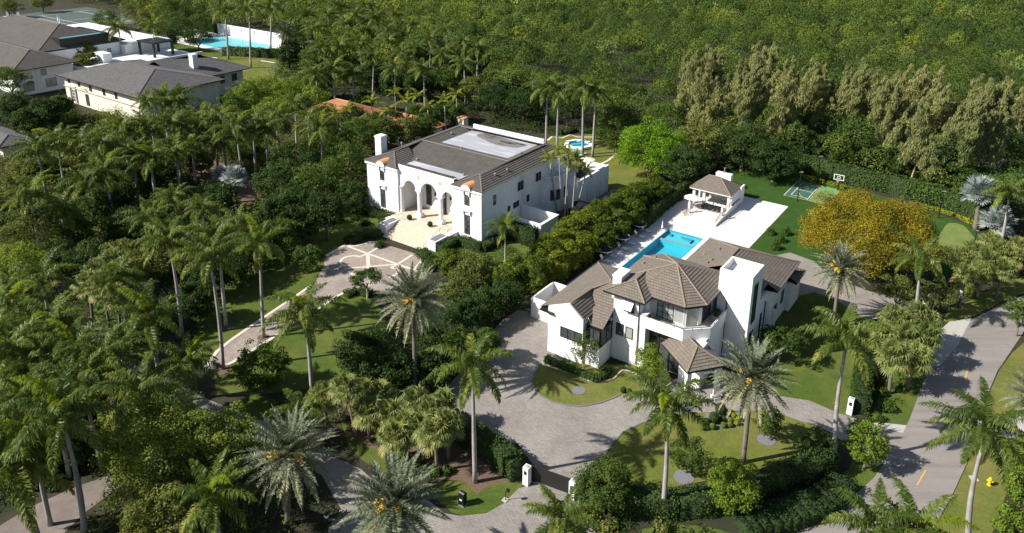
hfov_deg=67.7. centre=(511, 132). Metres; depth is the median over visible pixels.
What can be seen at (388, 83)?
jungle tree
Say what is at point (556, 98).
royal palm
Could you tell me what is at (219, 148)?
royal palm
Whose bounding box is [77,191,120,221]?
grove tree
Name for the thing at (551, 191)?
window
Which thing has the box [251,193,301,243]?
shade tree
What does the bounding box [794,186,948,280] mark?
golden tree
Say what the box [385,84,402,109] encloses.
feather palm
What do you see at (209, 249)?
royal palm
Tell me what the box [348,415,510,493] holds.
mulch bed
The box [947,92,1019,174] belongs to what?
feathery tree
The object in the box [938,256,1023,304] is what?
undergrowth
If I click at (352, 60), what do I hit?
jungle tree
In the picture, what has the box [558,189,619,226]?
motor court
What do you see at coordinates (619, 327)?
window
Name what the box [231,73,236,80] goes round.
window
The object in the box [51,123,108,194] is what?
royal palm
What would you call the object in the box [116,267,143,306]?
fan palm
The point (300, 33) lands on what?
garden tree
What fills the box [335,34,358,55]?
jungle tree
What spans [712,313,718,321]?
planter pot
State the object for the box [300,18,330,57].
royal palm
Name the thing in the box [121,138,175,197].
royal palm
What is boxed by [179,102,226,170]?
royal palm
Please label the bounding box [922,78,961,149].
feathery tree
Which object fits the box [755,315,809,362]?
feather tree
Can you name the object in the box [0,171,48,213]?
shade tree
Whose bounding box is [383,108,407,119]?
villa tree
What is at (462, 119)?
terracotta villa
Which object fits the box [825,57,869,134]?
feathery tree
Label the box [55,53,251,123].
stone front house
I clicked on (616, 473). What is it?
round tree
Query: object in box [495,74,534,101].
jungle tree
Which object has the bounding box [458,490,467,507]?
mailbox
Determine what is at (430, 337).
screen tree
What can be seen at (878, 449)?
feather tree
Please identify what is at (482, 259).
shade tree
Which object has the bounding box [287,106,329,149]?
royal palm
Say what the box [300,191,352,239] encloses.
shade tree
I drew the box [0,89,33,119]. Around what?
shade tree
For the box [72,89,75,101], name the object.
door
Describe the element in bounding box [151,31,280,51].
estate deck
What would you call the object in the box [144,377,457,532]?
shaded lane
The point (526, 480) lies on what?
gate pillar
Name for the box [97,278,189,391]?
royal palm
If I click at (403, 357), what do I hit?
screen tree
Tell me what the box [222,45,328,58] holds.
clipped hedge
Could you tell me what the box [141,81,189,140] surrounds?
royal palm
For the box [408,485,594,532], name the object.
entrance apron
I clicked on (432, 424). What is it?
fan palm
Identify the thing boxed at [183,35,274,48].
estate pool
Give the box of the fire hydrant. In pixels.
[987,477,992,486]
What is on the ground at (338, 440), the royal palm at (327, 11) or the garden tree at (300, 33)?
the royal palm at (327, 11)
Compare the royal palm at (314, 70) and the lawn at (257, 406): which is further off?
the royal palm at (314, 70)
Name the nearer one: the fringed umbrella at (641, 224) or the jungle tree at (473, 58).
the fringed umbrella at (641, 224)
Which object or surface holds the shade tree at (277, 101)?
on the ground at (338, 440)
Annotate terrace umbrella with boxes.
[554,167,563,175]
[581,157,594,163]
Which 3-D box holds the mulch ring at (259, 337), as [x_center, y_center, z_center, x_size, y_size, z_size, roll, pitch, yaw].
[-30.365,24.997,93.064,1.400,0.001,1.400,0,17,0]
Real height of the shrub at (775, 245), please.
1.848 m
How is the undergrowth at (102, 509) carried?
on the ground at (338, 440)
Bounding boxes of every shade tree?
[0,0,24,13]
[0,66,34,92]
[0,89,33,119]
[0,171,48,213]
[0,208,61,261]
[0,239,51,294]
[29,0,53,12]
[74,43,97,53]
[88,7,123,25]
[121,0,149,19]
[156,8,187,28]
[177,0,200,18]
[180,22,214,49]
[210,91,253,117]
[225,77,268,107]
[248,158,299,196]
[251,95,289,129]
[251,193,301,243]
[252,75,286,107]
[261,182,317,219]
[266,138,320,178]
[270,76,308,101]
[287,160,347,199]
[299,84,331,104]
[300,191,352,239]
[302,128,346,162]
[322,140,371,181]
[323,179,367,212]
[333,116,378,159]
[433,248,465,277]
[436,266,485,306]
[438,99,467,122]
[448,296,482,329]
[454,248,498,284]
[456,73,490,108]
[461,286,506,325]
[473,81,513,114]
[474,326,504,361]
[482,59,512,85]
[483,274,525,316]
[492,257,529,288]
[501,87,543,121]
[544,92,591,127]
[591,101,645,152]
[611,115,693,175]
[640,96,689,136]
[657,143,710,184]
[672,116,725,161]
[695,106,751,149]
[705,119,770,175]
[729,114,791,157]
[747,136,802,181]
[772,112,807,137]
[794,109,837,139]
[823,113,852,142]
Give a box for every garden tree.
[8,106,51,135]
[27,97,65,127]
[50,95,74,120]
[71,51,99,66]
[131,6,160,30]
[150,25,181,47]
[156,0,181,19]
[167,16,198,41]
[190,9,218,30]
[271,40,303,67]
[279,23,308,44]
[298,41,330,67]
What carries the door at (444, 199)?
in the arcade mansion at (460, 180)
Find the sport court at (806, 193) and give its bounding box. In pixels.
[785,181,837,203]
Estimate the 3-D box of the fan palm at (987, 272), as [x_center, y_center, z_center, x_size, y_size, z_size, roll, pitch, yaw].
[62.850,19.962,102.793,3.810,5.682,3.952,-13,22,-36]
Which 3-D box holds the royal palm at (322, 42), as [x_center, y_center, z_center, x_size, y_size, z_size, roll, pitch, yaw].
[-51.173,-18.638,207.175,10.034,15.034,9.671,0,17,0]
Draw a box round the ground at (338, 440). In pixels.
[0,0,1023,532]
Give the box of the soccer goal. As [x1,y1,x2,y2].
[259,60,280,68]
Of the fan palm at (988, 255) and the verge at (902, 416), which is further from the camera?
the fan palm at (988, 255)
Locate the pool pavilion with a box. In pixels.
[684,167,744,226]
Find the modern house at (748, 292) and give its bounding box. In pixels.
[539,237,806,406]
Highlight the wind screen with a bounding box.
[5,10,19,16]
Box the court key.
[810,186,837,203]
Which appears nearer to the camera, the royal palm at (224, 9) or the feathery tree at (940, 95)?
the feathery tree at (940, 95)
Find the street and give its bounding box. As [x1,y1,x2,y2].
[798,296,1023,532]
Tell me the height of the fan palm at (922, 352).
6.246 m
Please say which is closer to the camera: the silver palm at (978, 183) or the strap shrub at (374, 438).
the strap shrub at (374, 438)
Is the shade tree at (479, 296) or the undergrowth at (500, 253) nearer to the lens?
the shade tree at (479, 296)
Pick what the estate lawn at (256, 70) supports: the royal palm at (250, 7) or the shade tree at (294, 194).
the royal palm at (250, 7)
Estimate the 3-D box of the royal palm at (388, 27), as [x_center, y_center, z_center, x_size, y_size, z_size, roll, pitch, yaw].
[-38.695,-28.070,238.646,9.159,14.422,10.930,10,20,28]
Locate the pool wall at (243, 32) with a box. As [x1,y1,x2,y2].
[217,23,282,43]
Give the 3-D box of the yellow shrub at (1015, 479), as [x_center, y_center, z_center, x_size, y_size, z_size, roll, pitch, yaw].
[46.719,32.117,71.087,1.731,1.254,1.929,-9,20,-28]
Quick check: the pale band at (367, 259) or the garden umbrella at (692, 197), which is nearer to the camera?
the pale band at (367, 259)
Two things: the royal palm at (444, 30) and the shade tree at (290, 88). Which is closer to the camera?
the shade tree at (290, 88)
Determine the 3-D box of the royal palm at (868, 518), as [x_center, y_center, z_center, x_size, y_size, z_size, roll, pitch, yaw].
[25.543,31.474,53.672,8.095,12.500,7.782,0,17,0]
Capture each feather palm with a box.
[326,107,347,127]
[339,100,359,137]
[360,92,379,110]
[375,101,397,119]
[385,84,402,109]
[397,91,416,115]
[409,88,426,104]
[417,97,436,113]
[434,91,455,129]
[447,88,465,124]
[539,149,558,212]
[547,141,567,216]
[556,156,577,214]
[557,144,582,219]
[564,148,589,214]
[576,161,598,209]
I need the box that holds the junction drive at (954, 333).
[930,318,971,365]
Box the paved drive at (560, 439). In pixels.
[446,310,902,496]
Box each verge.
[846,323,939,490]
[937,343,1023,532]
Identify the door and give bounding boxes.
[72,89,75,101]
[443,192,446,213]
[580,191,586,207]
[591,185,595,200]
[600,179,605,195]
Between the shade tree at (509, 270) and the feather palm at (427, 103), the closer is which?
the shade tree at (509, 270)
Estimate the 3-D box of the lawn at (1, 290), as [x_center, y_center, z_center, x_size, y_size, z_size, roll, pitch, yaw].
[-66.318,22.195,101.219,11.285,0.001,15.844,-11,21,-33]
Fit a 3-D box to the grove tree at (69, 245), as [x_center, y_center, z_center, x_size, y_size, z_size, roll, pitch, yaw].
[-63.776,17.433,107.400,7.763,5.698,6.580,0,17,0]
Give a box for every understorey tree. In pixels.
[778,131,799,150]
[787,130,820,154]
[803,132,839,159]
[827,138,861,165]
[847,139,884,168]
[864,141,902,173]
[889,150,920,177]
[909,154,949,181]
[926,158,970,190]
[951,167,988,194]
[976,173,1014,206]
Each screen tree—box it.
[330,328,377,375]
[345,346,393,393]
[356,321,408,363]
[374,347,424,397]
[398,324,446,368]
[414,344,455,390]
[427,307,467,344]
[441,324,478,361]
[515,252,557,293]
[526,233,561,266]
[544,249,571,283]
[545,227,573,257]
[550,215,584,244]
[556,238,585,272]
[564,209,599,235]
[571,229,601,266]
[583,199,612,234]
[586,217,619,250]
[599,196,623,225]
[607,187,636,212]
[607,209,632,238]
[622,198,647,229]
[624,181,655,207]
[642,172,670,204]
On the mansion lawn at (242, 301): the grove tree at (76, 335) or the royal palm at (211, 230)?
the royal palm at (211, 230)
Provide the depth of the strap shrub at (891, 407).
80.57 m
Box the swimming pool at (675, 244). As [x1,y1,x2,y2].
[619,229,702,268]
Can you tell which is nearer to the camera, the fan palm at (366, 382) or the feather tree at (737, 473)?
the feather tree at (737, 473)
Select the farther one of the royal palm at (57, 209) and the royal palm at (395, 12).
the royal palm at (395, 12)
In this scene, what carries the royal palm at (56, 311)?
on the ground at (338, 440)
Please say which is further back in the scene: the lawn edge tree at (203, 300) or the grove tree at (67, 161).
the grove tree at (67, 161)
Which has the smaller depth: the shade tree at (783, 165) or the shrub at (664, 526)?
the shrub at (664, 526)
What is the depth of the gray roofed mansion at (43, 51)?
229.84 m
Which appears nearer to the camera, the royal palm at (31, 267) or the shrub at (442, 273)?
the royal palm at (31, 267)
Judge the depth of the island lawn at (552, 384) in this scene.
84.50 m
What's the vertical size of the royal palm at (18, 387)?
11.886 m
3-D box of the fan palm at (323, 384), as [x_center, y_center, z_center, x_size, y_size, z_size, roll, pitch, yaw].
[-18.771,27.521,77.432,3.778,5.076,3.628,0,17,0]
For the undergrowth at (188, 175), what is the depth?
143.97 m
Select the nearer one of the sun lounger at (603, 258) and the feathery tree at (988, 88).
the sun lounger at (603, 258)
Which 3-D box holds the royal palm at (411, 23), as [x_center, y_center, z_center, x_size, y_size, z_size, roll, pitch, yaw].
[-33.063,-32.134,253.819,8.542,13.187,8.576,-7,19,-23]
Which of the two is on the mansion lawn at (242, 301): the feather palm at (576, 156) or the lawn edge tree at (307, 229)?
the lawn edge tree at (307, 229)
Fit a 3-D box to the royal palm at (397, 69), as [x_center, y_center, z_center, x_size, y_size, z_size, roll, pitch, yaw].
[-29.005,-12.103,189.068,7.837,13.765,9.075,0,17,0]
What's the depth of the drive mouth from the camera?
78.23 m
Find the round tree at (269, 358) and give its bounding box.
[225,338,292,394]
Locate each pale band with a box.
[206,285,311,365]
[214,292,342,368]
[325,244,345,255]
[339,255,360,266]
[344,264,395,268]
[346,246,416,271]
[347,241,374,246]
[366,254,369,285]
[391,254,412,266]
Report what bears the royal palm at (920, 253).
on the ground at (338, 440)
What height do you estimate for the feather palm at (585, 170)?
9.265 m
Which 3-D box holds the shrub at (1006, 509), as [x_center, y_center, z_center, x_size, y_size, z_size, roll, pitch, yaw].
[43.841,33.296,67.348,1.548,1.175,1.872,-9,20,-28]
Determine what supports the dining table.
on the pool deck at (697, 221)
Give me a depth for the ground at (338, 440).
104.45 m
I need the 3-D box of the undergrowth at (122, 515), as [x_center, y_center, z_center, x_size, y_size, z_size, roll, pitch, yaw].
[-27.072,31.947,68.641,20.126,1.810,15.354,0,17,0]
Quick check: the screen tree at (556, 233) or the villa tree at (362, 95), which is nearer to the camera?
the screen tree at (556, 233)
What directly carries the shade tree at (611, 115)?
on the spa lawn at (602, 154)
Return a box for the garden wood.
[70,0,585,75]
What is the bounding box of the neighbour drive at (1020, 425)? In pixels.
[971,416,1023,441]
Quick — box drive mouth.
[859,422,905,465]
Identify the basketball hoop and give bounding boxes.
[834,174,844,189]
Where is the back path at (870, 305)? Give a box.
[777,253,910,319]
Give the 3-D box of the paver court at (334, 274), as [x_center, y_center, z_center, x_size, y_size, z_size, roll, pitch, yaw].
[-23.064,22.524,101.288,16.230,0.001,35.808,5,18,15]
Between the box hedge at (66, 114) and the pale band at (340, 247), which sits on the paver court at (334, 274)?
the pale band at (340, 247)
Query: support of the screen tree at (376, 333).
on the ground at (338, 440)
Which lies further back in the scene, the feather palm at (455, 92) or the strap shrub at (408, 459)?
the feather palm at (455, 92)
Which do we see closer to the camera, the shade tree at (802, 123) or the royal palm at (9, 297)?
the royal palm at (9, 297)
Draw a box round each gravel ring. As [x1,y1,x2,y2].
[572,386,585,393]
[674,470,693,483]
[757,433,775,445]
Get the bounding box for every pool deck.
[566,190,708,284]
[669,196,748,237]
[682,197,787,259]
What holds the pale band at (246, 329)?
on the paver court at (334, 274)
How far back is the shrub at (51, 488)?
69.01 m
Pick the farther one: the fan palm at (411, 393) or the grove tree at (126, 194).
the grove tree at (126, 194)
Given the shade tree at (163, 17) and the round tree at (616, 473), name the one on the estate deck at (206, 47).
the shade tree at (163, 17)
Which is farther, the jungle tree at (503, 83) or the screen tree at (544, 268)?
the jungle tree at (503, 83)
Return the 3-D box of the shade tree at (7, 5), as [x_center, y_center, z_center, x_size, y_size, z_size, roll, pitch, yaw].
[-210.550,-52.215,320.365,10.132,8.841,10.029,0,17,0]
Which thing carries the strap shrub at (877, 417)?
on the verge at (902, 416)
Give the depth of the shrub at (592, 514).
66.05 m
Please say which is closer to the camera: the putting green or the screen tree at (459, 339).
the screen tree at (459, 339)
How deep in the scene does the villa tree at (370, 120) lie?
159.04 m
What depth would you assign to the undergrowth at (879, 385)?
84.88 m
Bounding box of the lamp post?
[938,191,945,217]
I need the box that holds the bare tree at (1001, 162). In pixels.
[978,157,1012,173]
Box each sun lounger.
[599,254,610,263]
[617,242,628,251]
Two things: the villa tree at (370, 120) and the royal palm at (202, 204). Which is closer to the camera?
the royal palm at (202, 204)
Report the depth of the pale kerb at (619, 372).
86.61 m
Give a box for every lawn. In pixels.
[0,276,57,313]
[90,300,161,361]
[174,43,222,57]
[179,43,315,66]
[195,242,346,366]
[214,295,388,394]
[219,61,338,101]
[234,395,275,419]
[298,213,374,260]
[324,206,382,233]
[341,421,418,485]
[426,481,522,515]
[430,239,530,276]
[532,362,656,404]
[547,134,657,180]
[599,410,838,487]
[608,165,636,189]
[625,166,985,275]
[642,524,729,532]
[754,292,882,416]
[944,276,1023,320]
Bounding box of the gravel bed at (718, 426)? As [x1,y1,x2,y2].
[705,413,741,429]
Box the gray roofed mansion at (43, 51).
[0,14,202,94]
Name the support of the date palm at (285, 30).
on the estate lawn at (256, 70)
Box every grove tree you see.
[0,208,32,241]
[0,310,29,339]
[3,358,41,388]
[5,158,47,183]
[18,197,65,233]
[19,436,62,469]
[30,237,82,273]
[32,155,65,182]
[39,422,105,467]
[48,324,91,351]
[51,214,95,244]
[53,149,96,175]
[56,171,88,198]
[57,236,108,280]
[67,392,115,425]
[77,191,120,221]
[86,135,115,159]
[86,390,133,425]
[94,237,145,269]
[97,158,136,183]
[97,400,150,447]
[98,205,152,243]
[100,181,136,209]
[117,216,164,249]
[122,240,182,283]
[123,167,157,195]
[138,196,180,223]
[149,159,176,184]
[152,210,200,247]
[183,149,215,175]
[199,181,241,213]
[226,134,265,160]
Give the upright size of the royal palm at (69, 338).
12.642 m
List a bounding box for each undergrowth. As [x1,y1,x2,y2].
[0,89,160,156]
[0,101,367,287]
[0,272,195,508]
[0,435,164,507]
[77,440,322,532]
[85,468,140,532]
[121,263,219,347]
[268,15,555,132]
[279,384,353,425]
[284,500,347,532]
[340,255,522,388]
[434,237,531,275]
[586,510,713,532]
[863,321,937,423]
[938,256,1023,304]
[1000,439,1023,531]
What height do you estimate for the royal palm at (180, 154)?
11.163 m
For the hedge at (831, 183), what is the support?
on the back lawn at (775, 191)
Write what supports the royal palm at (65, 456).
on the ground at (338, 440)
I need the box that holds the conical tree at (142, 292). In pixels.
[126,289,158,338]
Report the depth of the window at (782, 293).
98.07 m
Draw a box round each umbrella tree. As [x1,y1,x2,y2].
[290,244,324,272]
[348,267,383,298]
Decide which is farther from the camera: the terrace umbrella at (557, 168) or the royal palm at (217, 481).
the terrace umbrella at (557, 168)
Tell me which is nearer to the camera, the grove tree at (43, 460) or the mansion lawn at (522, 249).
the grove tree at (43, 460)
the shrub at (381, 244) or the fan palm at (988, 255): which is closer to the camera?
the fan palm at (988, 255)
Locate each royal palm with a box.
[0,169,62,239]
[0,271,56,357]
[0,314,63,387]
[0,327,66,399]
[0,358,130,532]
[0,359,63,483]
[0,405,79,532]
[0,405,85,526]
[3,129,70,193]
[3,244,80,314]
[6,350,92,478]
[8,289,93,361]
[27,123,78,185]
[28,183,91,239]
[28,316,116,436]
[28,346,135,470]
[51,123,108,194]
[53,156,120,225]
[54,320,151,422]
[71,124,127,182]
[71,147,136,218]
[87,248,147,321]
[91,353,185,465]
[93,109,148,171]
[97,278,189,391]
[99,16,136,53]
[106,136,154,199]
[118,109,168,149]
[119,197,176,238]
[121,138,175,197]
[130,89,167,153]
[130,216,200,335]
[136,13,169,54]
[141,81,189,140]
[144,331,224,412]
[147,107,200,178]
[152,131,199,194]
[152,182,196,214]
[153,82,203,139]
[162,446,261,532]
[163,123,216,183]
[167,228,248,369]
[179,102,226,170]
[180,193,224,221]
[186,214,249,327]
[195,101,239,167]
[199,122,242,165]
[206,0,244,58]
[207,109,263,183]
[218,202,258,237]
[222,214,290,337]
[227,105,275,176]
[229,0,270,66]
[245,111,287,168]
[256,0,288,48]
[258,100,295,148]
[259,281,347,396]
[261,386,336,439]
[277,93,312,148]
[285,0,305,13]
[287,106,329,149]
[293,3,320,25]
[296,60,333,96]
[299,108,343,175]
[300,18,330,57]
[304,35,338,79]
[316,7,340,22]
[316,54,351,98]
[325,32,357,80]
[326,0,350,12]
[332,14,360,31]
[337,62,370,102]
[343,7,369,22]
[347,32,374,63]
[354,0,377,11]
[356,47,388,93]
[361,8,389,33]
[370,19,401,40]
[372,32,401,64]
[378,57,407,103]
[384,5,405,24]
[386,41,417,89]
[401,16,422,32]
[402,38,429,67]
[406,57,439,102]
[414,25,443,65]
[423,330,514,483]
[428,41,459,82]
[434,19,460,41]
[447,53,480,104]
[449,34,478,70]
[466,37,490,81]
[483,209,523,276]
[508,33,537,65]
[521,481,601,532]
[525,70,566,142]
[537,73,577,145]
[561,74,610,154]
[575,78,617,156]
[621,365,717,499]
[794,303,892,452]
[819,477,926,532]
[868,475,982,532]
[886,234,961,315]
[918,375,1023,532]
[981,173,1023,237]
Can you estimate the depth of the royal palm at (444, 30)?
239.96 m
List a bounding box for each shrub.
[39,473,66,492]
[350,214,361,221]
[360,218,370,226]
[372,432,383,444]
[373,239,385,249]
[398,451,412,464]
[412,460,426,471]
[427,464,441,478]
[438,265,450,276]
[440,464,453,476]
[480,317,493,326]
[493,256,503,266]
[510,252,523,261]
[564,518,586,532]
[572,500,591,513]
[582,509,600,527]
[595,516,621,532]
[620,386,625,392]
[649,516,673,532]
[709,411,719,423]
[709,422,715,429]
[714,308,720,315]
[715,402,726,414]
[720,415,725,421]
[720,421,726,427]
[727,421,732,427]
[734,420,739,425]
[765,227,774,235]
[771,240,781,250]
[775,233,785,243]
[781,226,791,236]
[866,411,886,424]
[873,386,889,398]
[881,400,897,413]
[892,381,906,393]
[963,286,970,296]
[969,289,976,297]
[989,514,1014,532]
[995,500,1017,518]
[1000,469,1023,487]
[1006,485,1023,503]
[1010,511,1023,527]
[1014,458,1023,474]
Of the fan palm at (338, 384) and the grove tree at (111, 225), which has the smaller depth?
the fan palm at (338, 384)
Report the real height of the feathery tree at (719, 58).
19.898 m
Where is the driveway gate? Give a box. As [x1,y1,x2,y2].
[529,464,570,494]
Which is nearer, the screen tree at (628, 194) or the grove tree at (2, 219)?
the grove tree at (2, 219)
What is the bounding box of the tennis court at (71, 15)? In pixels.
[20,7,140,25]
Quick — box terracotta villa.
[298,98,468,145]
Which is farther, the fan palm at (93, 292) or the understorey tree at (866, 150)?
the understorey tree at (866, 150)
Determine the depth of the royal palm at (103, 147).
129.11 m
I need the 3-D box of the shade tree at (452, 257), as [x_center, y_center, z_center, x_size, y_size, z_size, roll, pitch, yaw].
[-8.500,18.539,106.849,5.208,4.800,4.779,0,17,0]
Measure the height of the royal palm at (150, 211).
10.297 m
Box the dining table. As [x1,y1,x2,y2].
[702,203,721,210]
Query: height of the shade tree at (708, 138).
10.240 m
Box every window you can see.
[23,82,34,91]
[40,69,46,75]
[45,77,56,86]
[85,94,89,105]
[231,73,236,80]
[380,170,383,180]
[380,188,385,207]
[426,185,431,205]
[464,194,468,205]
[464,214,469,234]
[493,195,495,205]
[550,190,553,200]
[556,189,559,199]
[560,326,581,342]
[586,326,600,347]
[600,322,612,346]
[616,322,623,335]
[623,303,634,313]
[625,326,632,339]
[656,301,673,321]
[674,307,684,324]
[685,308,699,326]
[701,304,710,322]
[747,329,752,351]
[750,282,758,324]
[757,312,761,337]
[780,288,784,303]
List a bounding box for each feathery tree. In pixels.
[672,63,741,149]
[673,49,714,127]
[701,43,736,95]
[711,51,760,111]
[730,63,792,135]
[749,40,793,85]
[759,69,809,140]
[762,55,830,114]
[800,58,845,132]
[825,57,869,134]
[835,64,898,141]
[863,69,917,142]
[883,92,969,179]
[893,64,945,142]
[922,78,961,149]
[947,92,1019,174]
[950,77,997,160]
[966,73,1023,169]
[998,80,1023,173]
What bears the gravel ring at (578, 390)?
on the island lawn at (552, 384)
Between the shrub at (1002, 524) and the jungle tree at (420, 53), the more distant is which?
the jungle tree at (420, 53)
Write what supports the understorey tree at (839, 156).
on the ground at (338, 440)
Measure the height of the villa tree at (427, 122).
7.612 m
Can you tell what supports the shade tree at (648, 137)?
on the ground at (338, 440)
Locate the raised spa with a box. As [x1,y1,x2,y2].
[564,139,591,150]
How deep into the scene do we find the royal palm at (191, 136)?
139.06 m
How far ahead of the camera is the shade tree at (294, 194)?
118.29 m
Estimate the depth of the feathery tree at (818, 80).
159.40 m
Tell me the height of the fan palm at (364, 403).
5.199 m
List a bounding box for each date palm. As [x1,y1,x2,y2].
[234,400,346,525]
[273,19,296,67]
[334,446,448,532]
[371,259,456,385]
[704,332,798,463]
[807,238,871,323]
[999,362,1023,421]
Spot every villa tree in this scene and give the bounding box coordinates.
[291,97,315,117]
[311,101,337,127]
[327,112,355,136]
[341,103,366,119]
[351,91,374,105]
[352,112,375,147]
[363,111,386,122]
[371,116,399,150]
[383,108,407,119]
[391,116,421,143]
[404,103,428,117]
[413,112,439,137]
[422,104,447,122]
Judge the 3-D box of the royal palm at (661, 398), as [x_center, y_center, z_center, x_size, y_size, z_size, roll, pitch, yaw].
[13.124,27.015,64.754,8.272,14.138,7.624,0,17,0]
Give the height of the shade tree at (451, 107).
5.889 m
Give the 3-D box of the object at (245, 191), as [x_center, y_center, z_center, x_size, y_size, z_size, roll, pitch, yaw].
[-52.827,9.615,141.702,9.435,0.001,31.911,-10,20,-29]
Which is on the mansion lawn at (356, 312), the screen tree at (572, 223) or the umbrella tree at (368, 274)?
the umbrella tree at (368, 274)
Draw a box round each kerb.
[531,363,620,406]
[542,363,636,382]
[597,413,689,473]
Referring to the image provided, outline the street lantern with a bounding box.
[324,512,328,532]
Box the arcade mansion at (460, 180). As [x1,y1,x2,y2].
[364,124,608,251]
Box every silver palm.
[210,164,227,183]
[219,165,249,195]
[960,172,1000,231]
[978,204,1018,237]
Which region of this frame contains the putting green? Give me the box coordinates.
[935,223,977,265]
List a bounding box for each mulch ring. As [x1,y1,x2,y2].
[214,364,231,374]
[222,325,231,330]
[257,334,268,339]
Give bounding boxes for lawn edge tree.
[174,280,216,323]
[186,256,234,295]
[214,241,256,284]
[234,227,278,269]
[262,217,305,256]
[281,207,319,244]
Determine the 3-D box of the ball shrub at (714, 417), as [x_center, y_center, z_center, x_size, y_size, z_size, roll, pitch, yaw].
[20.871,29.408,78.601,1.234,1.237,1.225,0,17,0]
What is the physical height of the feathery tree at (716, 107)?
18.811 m
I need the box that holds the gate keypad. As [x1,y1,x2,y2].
[501,488,509,502]
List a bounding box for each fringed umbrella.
[598,245,612,252]
[617,233,629,245]
[634,222,646,229]
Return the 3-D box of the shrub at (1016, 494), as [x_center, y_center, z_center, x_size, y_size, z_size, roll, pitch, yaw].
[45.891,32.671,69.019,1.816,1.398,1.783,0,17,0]
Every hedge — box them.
[51,109,75,122]
[54,115,92,125]
[188,18,217,33]
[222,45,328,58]
[342,286,372,298]
[343,228,381,243]
[357,201,396,222]
[412,246,436,272]
[436,233,502,252]
[449,408,526,481]
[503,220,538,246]
[521,175,671,285]
[543,353,613,382]
[548,125,595,134]
[576,444,840,522]
[641,159,720,227]
[732,470,857,532]
[774,148,995,230]
[790,172,823,182]
[826,181,853,191]
[848,330,877,415]
[920,204,954,215]
[956,214,973,225]
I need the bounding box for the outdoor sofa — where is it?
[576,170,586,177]
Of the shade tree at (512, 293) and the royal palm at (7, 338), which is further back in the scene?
the shade tree at (512, 293)
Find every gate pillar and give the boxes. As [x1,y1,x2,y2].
[522,463,530,486]
[569,478,576,500]
[846,396,854,415]
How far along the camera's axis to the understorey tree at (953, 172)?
135.32 m
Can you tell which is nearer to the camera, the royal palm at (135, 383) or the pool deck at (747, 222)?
the royal palm at (135, 383)
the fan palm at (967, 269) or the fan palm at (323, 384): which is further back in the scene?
the fan palm at (967, 269)
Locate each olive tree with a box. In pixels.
[88,378,231,511]
[116,470,203,532]
[186,400,265,495]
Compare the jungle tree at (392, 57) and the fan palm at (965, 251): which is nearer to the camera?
the fan palm at (965, 251)
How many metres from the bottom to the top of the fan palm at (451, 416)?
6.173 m
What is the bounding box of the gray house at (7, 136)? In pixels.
[0,125,31,157]
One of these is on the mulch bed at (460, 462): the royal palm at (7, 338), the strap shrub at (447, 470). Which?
the strap shrub at (447, 470)
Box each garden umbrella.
[574,200,588,206]
[684,194,699,207]
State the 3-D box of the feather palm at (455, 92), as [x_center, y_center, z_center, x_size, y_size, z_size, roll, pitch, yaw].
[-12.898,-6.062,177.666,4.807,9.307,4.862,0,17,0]
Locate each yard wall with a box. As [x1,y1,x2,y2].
[504,204,558,239]
[531,281,565,322]
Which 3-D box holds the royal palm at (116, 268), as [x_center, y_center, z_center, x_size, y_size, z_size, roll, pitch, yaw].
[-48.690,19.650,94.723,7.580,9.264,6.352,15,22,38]
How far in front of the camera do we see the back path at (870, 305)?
104.56 m
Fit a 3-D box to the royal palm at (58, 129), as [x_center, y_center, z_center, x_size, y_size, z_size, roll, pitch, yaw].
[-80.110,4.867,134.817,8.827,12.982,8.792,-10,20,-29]
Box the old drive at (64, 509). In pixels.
[0,460,156,532]
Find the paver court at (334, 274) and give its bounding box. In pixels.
[207,242,423,369]
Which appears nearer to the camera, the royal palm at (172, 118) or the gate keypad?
the gate keypad
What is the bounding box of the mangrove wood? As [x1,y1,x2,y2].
[404,0,1023,218]
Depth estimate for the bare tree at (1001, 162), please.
143.17 m
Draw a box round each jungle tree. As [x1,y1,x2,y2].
[286,23,309,38]
[293,66,333,95]
[296,33,324,57]
[326,53,360,83]
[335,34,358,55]
[353,60,384,91]
[354,26,376,46]
[362,41,394,60]
[378,67,407,99]
[391,30,412,45]
[403,70,438,103]
[406,46,435,66]
[426,64,462,96]
[428,34,448,50]
[442,46,470,71]
[462,26,489,37]
[468,44,502,75]
[490,34,513,58]
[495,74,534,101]
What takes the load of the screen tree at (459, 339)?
on the ground at (338, 440)
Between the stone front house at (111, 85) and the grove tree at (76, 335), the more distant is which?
the stone front house at (111, 85)
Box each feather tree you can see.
[567,331,599,368]
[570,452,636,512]
[632,342,665,383]
[669,435,705,473]
[706,456,764,516]
[750,401,784,436]
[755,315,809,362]
[792,425,840,469]
[841,418,892,468]
[876,274,922,304]
[909,277,958,309]
[1001,296,1023,336]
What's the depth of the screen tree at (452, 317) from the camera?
89.04 m
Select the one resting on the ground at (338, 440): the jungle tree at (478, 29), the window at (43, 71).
the jungle tree at (478, 29)
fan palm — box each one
[71,268,99,319]
[81,254,107,283]
[84,276,112,327]
[96,262,114,279]
[97,245,124,266]
[99,282,134,335]
[113,254,138,304]
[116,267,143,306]
[309,380,341,418]
[326,371,366,437]
[344,377,380,415]
[349,392,386,441]
[364,377,399,409]
[371,397,401,436]
[374,417,412,462]
[385,407,417,452]
[397,383,431,414]
[402,409,431,461]
[409,393,452,435]
[412,414,454,467]
[431,405,467,460]
[432,385,459,415]
[869,321,900,371]
[872,336,916,394]
[875,302,910,328]
[890,309,917,341]
[895,320,930,344]
[897,339,938,389]
[903,298,935,337]
[909,319,945,370]
[912,306,945,337]
[947,244,974,282]
[949,262,980,305]
[960,239,984,265]
[965,260,995,298]
[972,248,1000,292]
[977,229,1006,263]
[984,238,1012,261]
[987,257,1018,298]
[996,243,1023,279]
[1007,235,1023,268]

